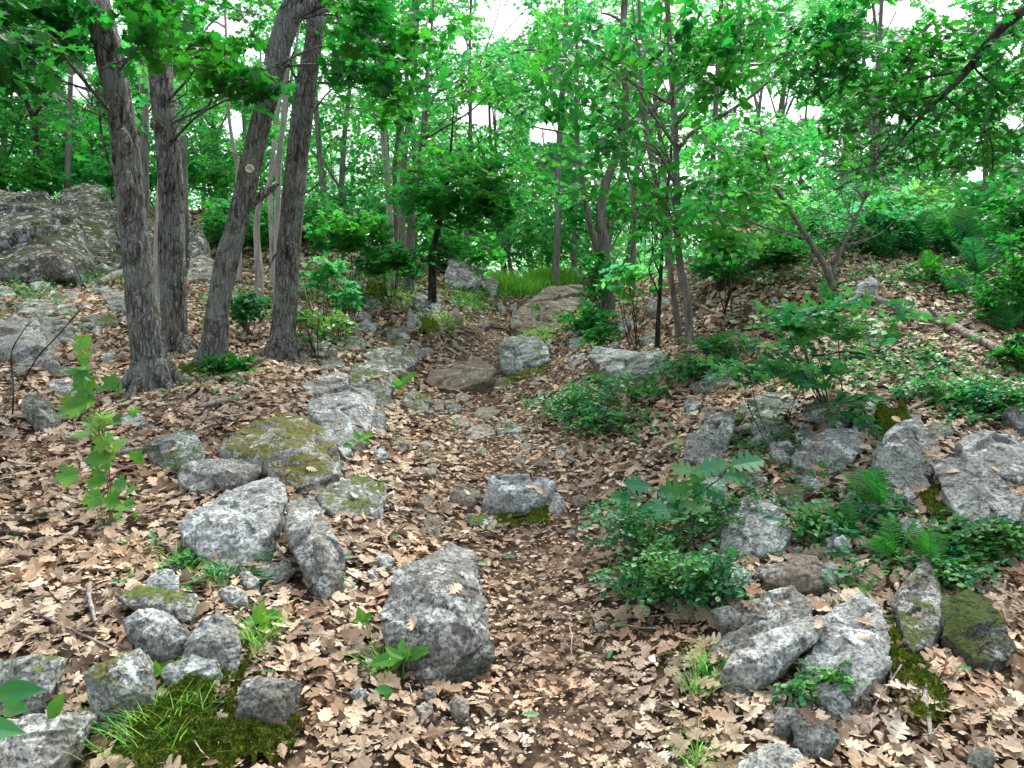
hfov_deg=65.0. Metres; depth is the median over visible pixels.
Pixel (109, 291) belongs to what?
stone
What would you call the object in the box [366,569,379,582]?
rock
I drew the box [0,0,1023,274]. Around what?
sky
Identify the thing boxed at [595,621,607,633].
stone
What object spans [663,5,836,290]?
slender tree
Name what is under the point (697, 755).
grass tuft
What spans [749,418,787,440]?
rock
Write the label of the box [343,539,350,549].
stone
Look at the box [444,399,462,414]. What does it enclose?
rock
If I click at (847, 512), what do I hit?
fern
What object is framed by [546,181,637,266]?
shrub
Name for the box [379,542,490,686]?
rock
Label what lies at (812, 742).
rock
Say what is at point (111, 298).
stone
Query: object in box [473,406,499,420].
rock
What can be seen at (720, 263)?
shrub
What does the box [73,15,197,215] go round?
slender tree
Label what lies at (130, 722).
grass tuft
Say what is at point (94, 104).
woodland tree
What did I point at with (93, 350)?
stone
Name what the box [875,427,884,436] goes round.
stone
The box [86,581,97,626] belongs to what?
stick
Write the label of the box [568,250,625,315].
shrub
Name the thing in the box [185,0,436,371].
oak tree
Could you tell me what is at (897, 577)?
stone
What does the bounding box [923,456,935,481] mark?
stone
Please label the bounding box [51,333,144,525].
maple sapling
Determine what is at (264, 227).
shrub
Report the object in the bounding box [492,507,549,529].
moss mat
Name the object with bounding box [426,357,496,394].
rock
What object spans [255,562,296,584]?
rock
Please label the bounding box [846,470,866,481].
stone
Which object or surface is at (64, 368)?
stone
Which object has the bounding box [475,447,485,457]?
stone
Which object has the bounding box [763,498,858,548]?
shrub
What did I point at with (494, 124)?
woodland tree
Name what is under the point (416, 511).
stone
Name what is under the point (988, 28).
woodland tree
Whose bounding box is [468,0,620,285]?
slender tree
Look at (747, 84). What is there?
woodland tree
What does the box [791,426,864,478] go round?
rock
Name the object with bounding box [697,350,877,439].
shrub
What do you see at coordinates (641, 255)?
woodland tree
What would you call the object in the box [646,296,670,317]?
rock
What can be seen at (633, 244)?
slender tree
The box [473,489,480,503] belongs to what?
stone
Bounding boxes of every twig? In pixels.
[10,324,27,421]
[21,306,82,387]
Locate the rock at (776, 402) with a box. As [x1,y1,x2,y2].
[742,391,797,423]
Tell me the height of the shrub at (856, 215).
2.340 m
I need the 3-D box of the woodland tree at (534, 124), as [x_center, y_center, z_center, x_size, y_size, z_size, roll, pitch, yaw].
[-0.338,-7.363,31.587,8.921,11.455,7.541,0,0,23]
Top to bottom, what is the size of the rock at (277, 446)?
0.612 m
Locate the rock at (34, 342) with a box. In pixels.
[0,317,63,375]
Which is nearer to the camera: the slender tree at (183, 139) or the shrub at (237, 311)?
the shrub at (237, 311)
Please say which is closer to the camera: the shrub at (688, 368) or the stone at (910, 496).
the stone at (910, 496)
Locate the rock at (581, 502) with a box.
[570,495,590,509]
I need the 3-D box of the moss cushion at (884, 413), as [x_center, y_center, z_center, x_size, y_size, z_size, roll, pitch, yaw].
[2.412,0.256,5.082,0.216,0.341,0.380,0,0,0]
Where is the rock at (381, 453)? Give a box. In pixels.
[373,446,389,463]
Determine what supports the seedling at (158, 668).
on the ground at (544, 711)
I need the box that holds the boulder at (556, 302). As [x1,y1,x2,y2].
[508,284,584,335]
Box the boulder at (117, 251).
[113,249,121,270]
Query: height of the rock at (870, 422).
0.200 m
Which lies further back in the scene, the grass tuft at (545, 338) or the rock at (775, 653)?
the grass tuft at (545, 338)
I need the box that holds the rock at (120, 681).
[83,648,158,730]
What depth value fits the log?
11.67 m
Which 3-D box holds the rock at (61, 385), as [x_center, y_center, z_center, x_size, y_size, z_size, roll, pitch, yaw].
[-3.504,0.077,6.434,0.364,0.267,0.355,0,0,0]
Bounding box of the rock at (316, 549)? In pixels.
[282,498,345,604]
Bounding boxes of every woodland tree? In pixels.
[0,17,111,197]
[0,19,76,180]
[0,72,46,162]
[0,76,94,153]
[0,96,54,148]
[7,83,96,198]
[8,70,149,197]
[13,0,176,185]
[13,54,81,184]
[16,0,241,168]
[24,0,194,198]
[39,0,290,200]
[75,45,254,210]
[111,7,286,210]
[120,0,275,209]
[181,1,282,197]
[187,47,355,211]
[220,53,361,227]
[228,0,410,231]
[230,0,432,234]
[266,73,391,218]
[292,0,506,241]
[296,0,530,251]
[298,0,473,239]
[365,0,592,254]
[375,15,600,273]
[391,119,506,259]
[392,0,601,274]
[421,27,595,258]
[455,91,599,271]
[482,51,658,272]
[503,96,618,275]
[508,0,746,264]
[515,79,694,266]
[535,0,721,265]
[565,0,786,265]
[585,45,691,265]
[601,0,741,268]
[681,0,789,253]
[684,0,917,212]
[693,0,897,172]
[702,0,869,226]
[764,0,928,212]
[768,0,1023,201]
[771,0,1005,200]
[801,0,972,204]
[802,0,984,201]
[812,0,926,198]
[859,16,1019,210]
[883,140,1016,211]
[887,30,1021,198]
[930,0,1023,208]
[938,33,1023,182]
[943,0,1023,188]
[984,74,1023,149]
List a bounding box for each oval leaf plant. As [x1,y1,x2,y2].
[0,679,46,737]
[46,692,69,744]
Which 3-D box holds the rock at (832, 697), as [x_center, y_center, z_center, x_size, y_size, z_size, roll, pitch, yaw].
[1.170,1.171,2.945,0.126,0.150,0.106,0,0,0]
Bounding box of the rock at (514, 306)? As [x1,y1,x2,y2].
[510,302,516,315]
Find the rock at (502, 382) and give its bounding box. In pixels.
[491,377,510,393]
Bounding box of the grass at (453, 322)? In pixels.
[65,268,624,336]
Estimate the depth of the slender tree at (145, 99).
9.48 m
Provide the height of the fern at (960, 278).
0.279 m
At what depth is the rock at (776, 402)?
5.69 m
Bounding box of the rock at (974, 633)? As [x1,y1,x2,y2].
[940,589,1015,676]
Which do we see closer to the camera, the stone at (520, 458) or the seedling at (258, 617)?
the seedling at (258, 617)
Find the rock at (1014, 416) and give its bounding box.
[1001,405,1023,436]
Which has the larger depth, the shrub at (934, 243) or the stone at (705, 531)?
the shrub at (934, 243)
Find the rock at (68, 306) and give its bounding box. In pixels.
[54,303,78,315]
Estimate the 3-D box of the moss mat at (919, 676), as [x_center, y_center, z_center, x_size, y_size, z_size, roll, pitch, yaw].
[1.514,1.109,3.080,0.236,0.295,0.519,0,0,0]
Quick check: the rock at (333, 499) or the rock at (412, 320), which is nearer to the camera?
the rock at (333, 499)
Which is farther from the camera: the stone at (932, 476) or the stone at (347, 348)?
the stone at (347, 348)
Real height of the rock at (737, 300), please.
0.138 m
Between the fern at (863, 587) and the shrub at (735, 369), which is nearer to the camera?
the fern at (863, 587)
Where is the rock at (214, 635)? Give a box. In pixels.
[181,610,241,673]
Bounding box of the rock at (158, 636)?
[122,608,189,662]
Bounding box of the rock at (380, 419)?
[372,407,386,430]
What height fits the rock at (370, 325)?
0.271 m
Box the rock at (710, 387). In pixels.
[689,377,734,394]
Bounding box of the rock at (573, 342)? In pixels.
[567,336,584,351]
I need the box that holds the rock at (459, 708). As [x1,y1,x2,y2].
[449,695,469,724]
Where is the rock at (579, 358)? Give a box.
[567,352,587,366]
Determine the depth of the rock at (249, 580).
3.71 m
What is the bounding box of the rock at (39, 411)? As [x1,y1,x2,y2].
[20,394,61,433]
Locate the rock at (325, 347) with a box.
[306,341,337,359]
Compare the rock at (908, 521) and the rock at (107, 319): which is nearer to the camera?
the rock at (908, 521)
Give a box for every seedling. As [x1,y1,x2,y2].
[153,659,174,676]
[242,601,283,633]
[343,431,376,454]
[352,606,373,629]
[370,638,430,684]
[373,684,392,704]
[391,372,418,395]
[524,283,535,298]
[530,304,541,312]
[609,451,763,548]
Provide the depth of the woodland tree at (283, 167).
35.15 m
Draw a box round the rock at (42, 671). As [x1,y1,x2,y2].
[0,654,67,713]
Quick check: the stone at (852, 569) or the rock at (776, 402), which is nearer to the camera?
the stone at (852, 569)
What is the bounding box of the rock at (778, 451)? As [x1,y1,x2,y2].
[769,441,793,463]
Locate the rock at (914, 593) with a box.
[889,555,945,653]
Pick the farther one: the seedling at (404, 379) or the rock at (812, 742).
the seedling at (404, 379)
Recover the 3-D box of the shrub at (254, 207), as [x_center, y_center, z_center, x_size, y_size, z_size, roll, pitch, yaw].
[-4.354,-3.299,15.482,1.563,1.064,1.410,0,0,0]
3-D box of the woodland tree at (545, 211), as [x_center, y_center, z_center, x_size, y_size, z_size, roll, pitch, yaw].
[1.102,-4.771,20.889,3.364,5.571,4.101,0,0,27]
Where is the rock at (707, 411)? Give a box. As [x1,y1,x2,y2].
[696,407,715,423]
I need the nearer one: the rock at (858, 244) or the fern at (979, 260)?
the fern at (979, 260)
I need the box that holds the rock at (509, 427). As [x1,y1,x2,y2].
[495,417,522,435]
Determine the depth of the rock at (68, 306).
9.38 m
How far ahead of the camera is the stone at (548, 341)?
10.61 m
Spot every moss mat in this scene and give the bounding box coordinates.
[105,681,248,767]
[177,362,214,376]
[178,638,252,711]
[215,706,301,765]
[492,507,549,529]
[500,365,546,381]
[886,616,969,726]
[915,479,960,525]
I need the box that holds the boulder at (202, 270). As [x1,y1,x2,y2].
[187,254,214,283]
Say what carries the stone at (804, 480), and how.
on the ground at (544, 711)
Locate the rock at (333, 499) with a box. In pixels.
[315,475,386,522]
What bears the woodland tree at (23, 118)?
on the ground at (544, 711)
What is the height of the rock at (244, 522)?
0.508 m
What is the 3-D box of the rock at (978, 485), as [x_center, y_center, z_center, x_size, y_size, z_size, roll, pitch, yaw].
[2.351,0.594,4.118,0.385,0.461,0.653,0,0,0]
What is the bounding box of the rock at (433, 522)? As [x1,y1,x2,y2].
[423,514,441,539]
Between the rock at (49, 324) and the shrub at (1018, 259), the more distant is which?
the rock at (49, 324)
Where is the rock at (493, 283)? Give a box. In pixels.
[480,275,498,298]
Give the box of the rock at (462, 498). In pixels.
[449,484,476,512]
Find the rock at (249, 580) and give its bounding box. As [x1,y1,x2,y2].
[239,571,259,590]
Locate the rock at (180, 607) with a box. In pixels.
[116,585,199,630]
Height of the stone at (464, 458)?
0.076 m
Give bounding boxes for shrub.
[0,153,47,191]
[0,156,77,196]
[39,148,111,185]
[74,154,151,201]
[112,155,157,200]
[149,146,220,190]
[187,152,235,210]
[190,195,263,246]
[194,350,261,378]
[220,201,304,249]
[229,287,273,338]
[252,191,317,234]
[293,306,358,360]
[299,255,351,340]
[302,193,355,247]
[302,206,400,318]
[326,280,367,339]
[328,188,386,232]
[346,238,436,304]
[367,204,418,235]
[414,212,470,259]
[414,223,484,267]
[453,218,512,262]
[479,217,545,273]
[519,213,593,268]
[519,387,606,416]
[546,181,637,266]
[554,299,622,337]
[556,369,691,409]
[556,402,660,431]
[560,223,623,273]
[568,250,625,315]
[576,322,623,349]
[577,488,730,567]
[585,532,727,615]
[593,263,669,350]
[608,169,682,264]
[639,186,698,263]
[645,350,740,381]
[660,538,760,615]
[665,478,803,530]
[680,330,760,369]
[681,184,765,239]
[683,244,758,289]
[694,229,771,319]
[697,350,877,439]
[731,180,804,228]
[737,67,938,283]
[743,231,831,269]
[744,284,958,403]
[756,195,848,247]
[759,667,822,710]
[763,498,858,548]
[796,658,865,707]
[809,175,901,222]
[821,194,934,248]
[827,390,885,441]
[835,225,922,256]
[869,212,954,245]
[887,178,957,230]
[889,374,985,403]
[900,256,975,290]
[900,551,982,594]
[938,182,1012,220]
[947,269,1023,326]
[949,185,1022,233]
[949,384,1023,419]
[952,515,1023,565]
[970,169,1023,282]
[976,234,1023,330]
[981,329,1023,372]
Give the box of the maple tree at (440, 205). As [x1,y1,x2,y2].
[381,97,536,302]
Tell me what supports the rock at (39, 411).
on the ground at (544, 711)
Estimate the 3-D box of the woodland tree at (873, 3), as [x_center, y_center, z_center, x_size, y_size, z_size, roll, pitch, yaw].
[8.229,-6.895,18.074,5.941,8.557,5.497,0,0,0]
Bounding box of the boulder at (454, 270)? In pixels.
[443,254,486,292]
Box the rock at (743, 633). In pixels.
[705,620,769,673]
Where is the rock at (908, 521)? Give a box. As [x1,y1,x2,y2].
[899,517,923,541]
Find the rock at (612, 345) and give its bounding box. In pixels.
[601,341,619,348]
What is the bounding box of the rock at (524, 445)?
[519,441,530,452]
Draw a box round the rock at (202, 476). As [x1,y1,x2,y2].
[178,458,261,499]
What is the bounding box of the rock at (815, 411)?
[803,394,865,427]
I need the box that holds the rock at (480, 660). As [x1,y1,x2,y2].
[446,642,494,684]
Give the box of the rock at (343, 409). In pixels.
[307,384,375,462]
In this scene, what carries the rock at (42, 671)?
on the ground at (544, 711)
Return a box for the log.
[96,269,122,284]
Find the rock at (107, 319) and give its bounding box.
[81,312,121,330]
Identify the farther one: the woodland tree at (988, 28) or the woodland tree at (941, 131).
the woodland tree at (941, 131)
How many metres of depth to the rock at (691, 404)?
6.09 m
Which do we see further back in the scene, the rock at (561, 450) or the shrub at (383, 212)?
the shrub at (383, 212)
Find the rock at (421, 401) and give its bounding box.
[403,390,431,414]
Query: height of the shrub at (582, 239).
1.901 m
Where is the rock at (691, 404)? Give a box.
[684,396,701,419]
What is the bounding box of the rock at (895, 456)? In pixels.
[870,419,923,492]
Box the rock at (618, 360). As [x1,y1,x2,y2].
[588,346,668,385]
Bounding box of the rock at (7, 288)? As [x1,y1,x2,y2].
[0,286,15,297]
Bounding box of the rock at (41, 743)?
[0,711,97,767]
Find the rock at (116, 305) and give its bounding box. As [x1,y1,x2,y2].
[109,300,125,314]
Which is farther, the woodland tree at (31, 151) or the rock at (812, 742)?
the woodland tree at (31, 151)
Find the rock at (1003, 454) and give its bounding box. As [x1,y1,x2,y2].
[951,430,1023,487]
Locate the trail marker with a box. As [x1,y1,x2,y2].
[245,164,253,172]
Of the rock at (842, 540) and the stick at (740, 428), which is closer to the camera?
the rock at (842, 540)
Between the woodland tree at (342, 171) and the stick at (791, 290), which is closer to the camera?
the stick at (791, 290)
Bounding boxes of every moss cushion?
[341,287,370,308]
[365,279,385,301]
[415,316,439,336]
[873,398,913,433]
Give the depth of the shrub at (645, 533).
4.12 m
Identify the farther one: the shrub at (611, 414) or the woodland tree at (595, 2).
the woodland tree at (595, 2)
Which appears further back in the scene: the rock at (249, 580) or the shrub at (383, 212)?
the shrub at (383, 212)
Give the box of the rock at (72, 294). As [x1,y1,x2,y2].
[66,291,78,299]
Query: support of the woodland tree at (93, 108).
on the ground at (544, 711)
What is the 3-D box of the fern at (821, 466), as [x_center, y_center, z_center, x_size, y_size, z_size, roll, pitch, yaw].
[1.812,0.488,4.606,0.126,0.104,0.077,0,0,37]
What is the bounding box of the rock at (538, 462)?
[530,457,548,469]
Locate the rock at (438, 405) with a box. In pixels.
[433,399,443,415]
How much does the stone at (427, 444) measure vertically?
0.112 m
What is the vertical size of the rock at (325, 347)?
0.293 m
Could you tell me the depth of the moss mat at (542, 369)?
8.97 m
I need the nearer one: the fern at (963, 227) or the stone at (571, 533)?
the stone at (571, 533)
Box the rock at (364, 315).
[350,311,371,322]
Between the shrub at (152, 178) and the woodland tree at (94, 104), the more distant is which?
the woodland tree at (94, 104)
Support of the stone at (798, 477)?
on the ground at (544, 711)
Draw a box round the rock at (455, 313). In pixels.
[448,307,462,326]
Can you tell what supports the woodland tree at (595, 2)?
on the ground at (544, 711)
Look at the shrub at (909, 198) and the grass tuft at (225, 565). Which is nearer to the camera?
the grass tuft at (225, 565)
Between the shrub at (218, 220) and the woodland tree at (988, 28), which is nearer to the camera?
the shrub at (218, 220)
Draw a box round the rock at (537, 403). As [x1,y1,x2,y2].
[534,397,544,405]
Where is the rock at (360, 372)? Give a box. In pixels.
[350,357,394,409]
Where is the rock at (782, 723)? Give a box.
[773,706,800,739]
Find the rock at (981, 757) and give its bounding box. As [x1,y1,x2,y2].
[966,747,996,767]
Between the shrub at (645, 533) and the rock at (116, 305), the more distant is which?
the rock at (116, 305)
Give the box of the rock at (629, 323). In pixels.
[618,318,632,333]
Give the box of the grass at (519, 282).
[485,264,597,299]
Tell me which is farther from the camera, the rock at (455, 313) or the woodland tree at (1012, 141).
the woodland tree at (1012, 141)
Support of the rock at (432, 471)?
on the ground at (544, 711)
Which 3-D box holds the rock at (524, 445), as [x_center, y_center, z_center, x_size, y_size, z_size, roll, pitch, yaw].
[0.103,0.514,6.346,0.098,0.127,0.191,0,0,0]
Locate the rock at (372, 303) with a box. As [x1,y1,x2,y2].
[365,296,381,309]
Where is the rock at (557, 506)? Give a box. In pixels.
[548,492,566,515]
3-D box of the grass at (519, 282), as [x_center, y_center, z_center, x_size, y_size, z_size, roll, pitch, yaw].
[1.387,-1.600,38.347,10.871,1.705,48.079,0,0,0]
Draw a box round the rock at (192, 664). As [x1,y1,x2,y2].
[160,654,222,688]
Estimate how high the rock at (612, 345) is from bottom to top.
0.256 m
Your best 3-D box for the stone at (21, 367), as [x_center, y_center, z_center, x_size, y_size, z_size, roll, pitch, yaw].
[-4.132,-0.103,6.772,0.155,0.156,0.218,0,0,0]
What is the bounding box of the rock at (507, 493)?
[480,473,555,515]
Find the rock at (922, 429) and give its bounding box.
[886,405,928,433]
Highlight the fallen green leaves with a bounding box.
[7,337,971,733]
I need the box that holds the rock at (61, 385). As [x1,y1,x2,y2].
[48,377,79,397]
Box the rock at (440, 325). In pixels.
[437,322,444,331]
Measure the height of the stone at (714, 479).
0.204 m
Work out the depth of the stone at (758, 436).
5.25 m
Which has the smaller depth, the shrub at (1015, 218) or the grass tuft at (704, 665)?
the grass tuft at (704, 665)
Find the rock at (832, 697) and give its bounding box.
[813,682,851,719]
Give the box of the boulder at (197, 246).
[187,223,211,272]
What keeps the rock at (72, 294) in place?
on the ground at (544, 711)
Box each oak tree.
[0,0,217,405]
[141,0,299,357]
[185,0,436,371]
[249,0,471,367]
[750,0,1023,211]
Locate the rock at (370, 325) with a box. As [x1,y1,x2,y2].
[351,320,377,333]
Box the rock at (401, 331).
[385,326,410,343]
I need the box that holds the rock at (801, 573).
[759,555,825,596]
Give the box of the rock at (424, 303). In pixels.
[412,289,442,316]
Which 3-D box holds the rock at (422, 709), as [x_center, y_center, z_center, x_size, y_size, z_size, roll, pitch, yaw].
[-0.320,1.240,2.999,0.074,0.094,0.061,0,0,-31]
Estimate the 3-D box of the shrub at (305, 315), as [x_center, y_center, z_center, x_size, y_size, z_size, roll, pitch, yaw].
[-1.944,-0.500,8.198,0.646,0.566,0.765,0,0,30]
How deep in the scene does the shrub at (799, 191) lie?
15.59 m
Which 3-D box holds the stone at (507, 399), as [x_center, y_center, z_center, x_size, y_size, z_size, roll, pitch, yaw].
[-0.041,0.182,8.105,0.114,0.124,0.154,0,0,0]
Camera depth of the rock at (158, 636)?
3.20 m
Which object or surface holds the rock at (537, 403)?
on the ground at (544, 711)
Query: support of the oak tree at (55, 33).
on the ground at (544, 711)
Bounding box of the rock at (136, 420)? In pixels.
[116,415,153,430]
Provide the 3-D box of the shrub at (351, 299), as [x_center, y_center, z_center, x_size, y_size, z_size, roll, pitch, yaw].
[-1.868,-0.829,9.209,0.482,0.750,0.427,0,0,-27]
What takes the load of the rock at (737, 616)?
on the ground at (544, 711)
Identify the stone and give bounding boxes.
[7,315,18,320]
[12,363,30,375]
[16,292,35,301]
[41,298,58,305]
[41,311,51,316]
[53,293,69,302]
[61,366,70,376]
[76,322,93,328]
[78,323,88,332]
[88,281,100,287]
[88,345,96,355]
[89,326,102,336]
[92,288,105,293]
[99,351,116,364]
[104,289,112,298]
[104,294,123,304]
[171,564,184,574]
[174,541,182,550]
[191,559,201,565]
[214,566,227,577]
[218,570,229,583]
[262,560,271,564]
[296,618,313,635]
[337,346,350,351]
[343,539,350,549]
[352,323,367,330]
[368,446,376,454]
[374,330,383,336]
[375,401,386,408]
[400,747,407,754]
[413,509,423,516]
[417,441,430,450]
[420,495,434,506]
[421,348,434,355]
[442,501,452,514]
[444,357,450,363]
[462,456,472,462]
[464,401,473,409]
[466,513,476,521]
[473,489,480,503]
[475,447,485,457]
[500,404,509,408]
[502,396,513,403]
[513,455,526,467]
[514,434,530,442]
[521,586,531,596]
[530,380,537,385]
[545,338,552,344]
[567,529,574,538]
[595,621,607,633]
[615,556,620,564]
[698,519,716,539]
[702,477,728,503]
[734,471,767,487]
[739,402,749,410]
[740,690,751,700]
[744,483,752,491]
[752,432,775,449]
[754,564,770,581]
[775,484,804,508]
[786,546,803,553]
[793,475,807,483]
[795,423,817,446]
[801,476,817,487]
[802,480,820,494]
[820,562,838,591]
[825,533,841,552]
[837,485,846,497]
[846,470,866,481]
[849,568,862,577]
[857,696,870,712]
[858,494,894,520]
[865,402,889,413]
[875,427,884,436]
[883,614,894,618]
[884,485,894,492]
[889,574,900,584]
[902,474,930,506]
[912,411,921,418]
[917,433,937,452]
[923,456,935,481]
[928,422,954,440]
[930,455,937,481]
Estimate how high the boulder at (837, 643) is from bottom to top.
0.398 m
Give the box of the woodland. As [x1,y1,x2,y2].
[8,124,1001,276]
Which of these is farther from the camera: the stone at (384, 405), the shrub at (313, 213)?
the shrub at (313, 213)
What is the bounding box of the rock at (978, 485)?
[932,451,1023,539]
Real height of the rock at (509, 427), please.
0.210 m
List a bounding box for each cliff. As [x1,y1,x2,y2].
[0,189,96,286]
[51,183,121,277]
[108,211,154,268]
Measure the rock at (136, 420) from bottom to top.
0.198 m
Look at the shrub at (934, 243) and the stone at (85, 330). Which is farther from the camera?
the shrub at (934, 243)
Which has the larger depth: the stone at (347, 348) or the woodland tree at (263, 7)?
the woodland tree at (263, 7)
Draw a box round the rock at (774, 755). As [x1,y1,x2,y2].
[736,743,809,767]
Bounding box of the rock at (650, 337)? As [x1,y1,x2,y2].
[642,330,654,348]
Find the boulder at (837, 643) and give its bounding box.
[797,592,892,707]
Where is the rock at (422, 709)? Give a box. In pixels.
[416,701,434,726]
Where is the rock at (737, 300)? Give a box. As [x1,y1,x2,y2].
[733,297,740,306]
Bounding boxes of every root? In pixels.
[409,410,443,420]
[451,341,470,355]
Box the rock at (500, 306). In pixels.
[496,302,506,315]
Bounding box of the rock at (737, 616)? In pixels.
[710,585,812,637]
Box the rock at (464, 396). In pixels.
[455,391,470,403]
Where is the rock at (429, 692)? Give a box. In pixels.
[423,686,436,707]
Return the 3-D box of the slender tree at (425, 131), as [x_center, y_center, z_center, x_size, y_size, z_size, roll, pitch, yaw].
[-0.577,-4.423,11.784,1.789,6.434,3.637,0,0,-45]
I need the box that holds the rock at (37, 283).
[29,280,53,291]
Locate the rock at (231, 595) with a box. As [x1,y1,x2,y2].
[218,585,248,613]
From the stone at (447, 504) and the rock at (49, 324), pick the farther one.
the rock at (49, 324)
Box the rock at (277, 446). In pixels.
[218,414,344,495]
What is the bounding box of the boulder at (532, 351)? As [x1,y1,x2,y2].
[498,336,551,375]
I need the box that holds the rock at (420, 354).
[412,345,425,360]
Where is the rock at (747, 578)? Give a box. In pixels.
[710,558,751,605]
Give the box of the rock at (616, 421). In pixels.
[604,419,620,432]
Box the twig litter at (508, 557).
[0,239,1023,767]
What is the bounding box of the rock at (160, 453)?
[142,429,205,478]
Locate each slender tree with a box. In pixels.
[0,1,241,188]
[0,21,97,190]
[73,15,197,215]
[120,34,205,314]
[137,2,249,254]
[175,12,264,281]
[237,22,300,310]
[251,4,305,286]
[267,0,304,303]
[304,37,427,281]
[318,0,481,268]
[364,0,471,280]
[399,0,557,292]
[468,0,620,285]
[472,0,619,253]
[493,0,811,346]
[516,69,630,270]
[552,0,741,342]
[557,0,692,312]
[595,64,718,348]
[616,2,693,296]
[643,0,827,239]
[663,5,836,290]
[752,0,1002,217]
[893,0,1023,222]
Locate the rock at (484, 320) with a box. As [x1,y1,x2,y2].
[476,314,489,331]
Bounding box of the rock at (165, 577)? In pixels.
[143,569,179,590]
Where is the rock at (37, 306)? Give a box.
[17,298,56,317]
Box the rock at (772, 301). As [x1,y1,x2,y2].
[770,297,776,304]
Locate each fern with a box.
[583,286,594,299]
[817,281,844,303]
[818,460,837,475]
[825,500,877,534]
[834,572,857,588]
[839,468,893,511]
[847,299,864,315]
[856,577,877,597]
[859,221,902,258]
[868,513,921,560]
[871,205,954,257]
[907,524,948,566]
[918,250,943,279]
[931,203,982,257]
[936,271,983,295]
[951,237,1006,279]
[960,275,995,298]
[965,210,1023,263]
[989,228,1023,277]
[989,298,1023,331]
[995,277,1022,316]
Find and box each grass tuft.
[61,655,237,766]
[145,540,275,583]
[233,599,295,656]
[336,630,410,674]
[539,333,556,341]
[654,715,758,767]
[666,631,761,706]
[779,360,847,395]
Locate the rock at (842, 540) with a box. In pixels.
[833,535,852,564]
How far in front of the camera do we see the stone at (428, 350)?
9.62 m
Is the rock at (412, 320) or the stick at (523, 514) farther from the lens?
the rock at (412, 320)
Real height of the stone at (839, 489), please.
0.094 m
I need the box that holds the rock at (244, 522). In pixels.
[178,477,287,578]
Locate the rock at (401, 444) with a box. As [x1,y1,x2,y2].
[390,439,409,454]
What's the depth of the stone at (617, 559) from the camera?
4.17 m
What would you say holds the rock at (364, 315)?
on the ground at (544, 711)
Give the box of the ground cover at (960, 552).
[0,242,1023,603]
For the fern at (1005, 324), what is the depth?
7.03 m
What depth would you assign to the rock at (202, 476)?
4.80 m
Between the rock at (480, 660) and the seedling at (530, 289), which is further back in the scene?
the seedling at (530, 289)
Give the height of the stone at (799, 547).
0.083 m
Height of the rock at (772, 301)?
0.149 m
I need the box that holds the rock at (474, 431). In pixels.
[465,425,495,439]
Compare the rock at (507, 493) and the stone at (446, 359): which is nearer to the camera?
the rock at (507, 493)
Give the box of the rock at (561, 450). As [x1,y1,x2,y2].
[554,447,565,458]
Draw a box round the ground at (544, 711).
[0,199,1023,767]
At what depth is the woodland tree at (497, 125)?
32.55 m
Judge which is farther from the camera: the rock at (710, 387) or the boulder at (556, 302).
the boulder at (556, 302)
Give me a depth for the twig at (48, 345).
6.44 m
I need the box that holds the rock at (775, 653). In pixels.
[720,615,833,695]
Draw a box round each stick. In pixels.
[0,523,97,538]
[30,606,113,648]
[66,546,105,581]
[82,447,143,460]
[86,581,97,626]
[197,397,239,408]
[440,729,462,738]
[490,326,508,332]
[512,507,533,518]
[693,301,741,322]
[733,425,766,431]
[789,289,842,294]
[812,340,902,367]
[873,277,890,298]
[908,396,933,410]
[922,666,940,741]
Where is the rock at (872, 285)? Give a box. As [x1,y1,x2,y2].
[854,276,878,300]
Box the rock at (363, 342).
[346,335,365,351]
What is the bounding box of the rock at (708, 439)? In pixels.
[683,411,733,466]
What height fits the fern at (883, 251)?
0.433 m
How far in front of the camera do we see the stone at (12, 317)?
8.88 m
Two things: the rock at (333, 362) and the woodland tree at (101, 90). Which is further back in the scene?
the woodland tree at (101, 90)
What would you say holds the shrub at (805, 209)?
on the ground at (544, 711)
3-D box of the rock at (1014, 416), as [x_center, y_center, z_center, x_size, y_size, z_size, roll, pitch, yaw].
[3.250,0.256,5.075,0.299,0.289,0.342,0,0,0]
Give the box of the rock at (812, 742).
[791,714,840,765]
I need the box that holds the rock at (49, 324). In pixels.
[35,314,77,345]
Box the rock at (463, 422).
[455,417,469,429]
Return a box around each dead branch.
[35,282,51,298]
[861,292,1021,359]
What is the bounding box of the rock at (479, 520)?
[467,515,492,529]
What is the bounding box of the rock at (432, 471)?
[415,467,435,479]
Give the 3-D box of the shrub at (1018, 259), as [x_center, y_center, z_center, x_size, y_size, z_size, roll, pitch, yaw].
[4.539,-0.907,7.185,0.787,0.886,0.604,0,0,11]
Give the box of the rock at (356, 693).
[350,687,369,707]
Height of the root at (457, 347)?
0.203 m
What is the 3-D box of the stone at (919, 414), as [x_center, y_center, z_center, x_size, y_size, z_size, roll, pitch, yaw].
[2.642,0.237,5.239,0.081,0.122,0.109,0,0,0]
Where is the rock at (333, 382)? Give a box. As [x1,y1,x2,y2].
[301,372,350,397]
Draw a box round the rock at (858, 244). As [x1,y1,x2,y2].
[848,238,873,248]
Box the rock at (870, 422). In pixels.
[852,412,874,434]
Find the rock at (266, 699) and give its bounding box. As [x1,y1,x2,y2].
[234,676,301,722]
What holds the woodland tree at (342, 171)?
on the ground at (544, 711)
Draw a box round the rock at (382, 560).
[374,553,394,572]
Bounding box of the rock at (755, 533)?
[717,495,792,563]
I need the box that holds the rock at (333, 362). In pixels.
[320,357,345,371]
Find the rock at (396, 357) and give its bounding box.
[362,342,417,378]
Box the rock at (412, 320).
[406,309,422,330]

